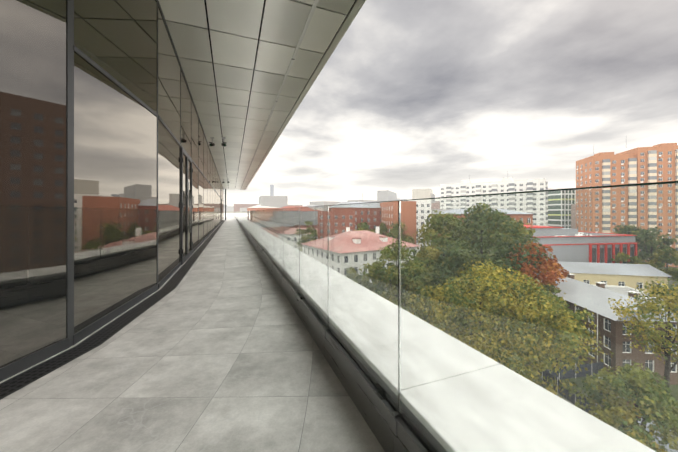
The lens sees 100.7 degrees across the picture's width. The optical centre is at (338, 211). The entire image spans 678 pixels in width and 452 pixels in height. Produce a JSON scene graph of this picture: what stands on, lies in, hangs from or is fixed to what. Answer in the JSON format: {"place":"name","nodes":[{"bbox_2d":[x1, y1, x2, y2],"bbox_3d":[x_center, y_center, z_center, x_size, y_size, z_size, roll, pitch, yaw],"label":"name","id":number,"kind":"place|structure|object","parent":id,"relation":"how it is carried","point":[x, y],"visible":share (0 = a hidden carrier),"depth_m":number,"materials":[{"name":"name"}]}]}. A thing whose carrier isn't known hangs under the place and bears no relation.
{"place":"outdoors","nodes":[
{"label":"outdoors","id":0,"kind":"place"},
{"bbox_2d":[0,217,384,451],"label":"terrace floor","id":1,"kind":"structure","parent":0,"point":[216,349],"depth_m":2.17,"materials":[{"name":"tile"}]},
{"bbox_2d":[0,0,223,381],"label":"curtain wall frames","id":2,"kind":"structure","parent":1,"relation":"on","point":[27,362],"depth_m":2.83,"materials":[{"name":"black metal"}]},
{"bbox_2d":[0,0,223,367],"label":"curtain wall glass","id":3,"kind":"object","parent":2,"relation":"in","point":[115,196],"visible":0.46,"depth_m":3.10,"materials":[{"name":"glass"}]},
{"bbox_2d":[0,220,224,399],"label":"drainage grate","id":4,"kind":"object","parent":1,"relation":"on","point":[35,373],"visible":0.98,"depth_m":2.99,"materials":[{"name":"black metal"}]},
{"bbox_2d":[225,189,225,219],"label":"canopy column","id":5,"kind":"structure","parent":1,"relation":"on","point":[225,204],"depth_m":44.82,"materials":[{"name":"grey metal"}]},
{"bbox_2d":[224,213,234,216],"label":"parapet","id":6,"kind":"structure","parent":1,"relation":"on","point":[230,214],"depth_m":81.96,"materials":[{"name":"white concrete"}]},
{"bbox_2d":[234,216,427,451],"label":"parapet base","id":7,"kind":"object","parent":1,"relation":"on","point":[390,429],"visible":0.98,"depth_m":1.96,"materials":[{"name":"grey concrete"}]},
{"bbox_2d":[235,183,677,451],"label":"glass balustrade","id":8,"kind":"object","parent":1,"relation":"on","point":[546,321],"visible":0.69,"depth_m":0.91,"materials":[{"name":"clear glass"}]},
{"bbox_2d":[238,181,677,211],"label":"handrail","id":9,"kind":"object","parent":8,"relation":"attached to","point":[667,182],"visible":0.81,"depth_m":0.80,"materials":[{"name":"metal"}]},
{"bbox_2d":[204,0,355,188],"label":"ceiling trim","id":10,"kind":"structure","parent":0,"point":[253,69],"depth_m":6.82,"materials":[{"name":"black metal"}]},
{"bbox_2d":[158,0,363,189],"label":"soffit panels","id":11,"kind":"object","parent":10,"relation":"attached to","point":[234,26],"visible":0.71,"depth_m":6.81,"materials":[{"name":"grey metal"}]},
{"bbox_2d":[240,0,318,189],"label":"ceiling trim","id":12,"kind":"structure","parent":11,"relation":"in","point":[312,10],"depth_m":6.80,"materials":[{"name":"grey metal"}]},
{"bbox_2d":[229,0,365,189],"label":"canopy fascia","id":13,"kind":"structure","parent":10,"relation":"attached to","point":[319,72],"depth_m":6.90,"materials":[{"name":"grey metal"}]},
{"bbox_2d":[224,0,677,205],"label":"sky","id":14,"kind":"structure","parent":0,"point":[414,94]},
{"label":"ground surface","id":15,"kind":"structure","parent":0,"visible":0},
{"bbox_2d":[247,204,317,210],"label":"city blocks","id":16,"kind":"structure","parent":15,"relation":"on","point":[258,207],"depth_m":182.38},
{"bbox_2d":[336,202,366,204],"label":"roof","id":17,"kind":"structure","parent":15,"relation":"on","point":[350,202],"depth_m":135.37,"materials":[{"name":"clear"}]},
{"bbox_2d":[224,185,548,212],"bbox_3d":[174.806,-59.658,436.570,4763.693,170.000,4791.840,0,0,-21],"label":"city blocks","id":18,"kind":"structure","parent":15,"relation":"on","point":[271,200],"depth_m":345.99,"materials":[{"name":"grey concrete"}]},
{"bbox_2d":[440,177,547,196],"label":"apartment building","id":19,"kind":"structure","parent":15,"relation":"on","point":[504,185],"depth_m":171.94,"materials":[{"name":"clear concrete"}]},
{"bbox_2d":[576,143,677,187],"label":"orange brick tower","id":20,"kind":"structure","parent":15,"relation":"on","point":[655,163],"depth_m":134.38,"materials":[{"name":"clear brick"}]}
]}

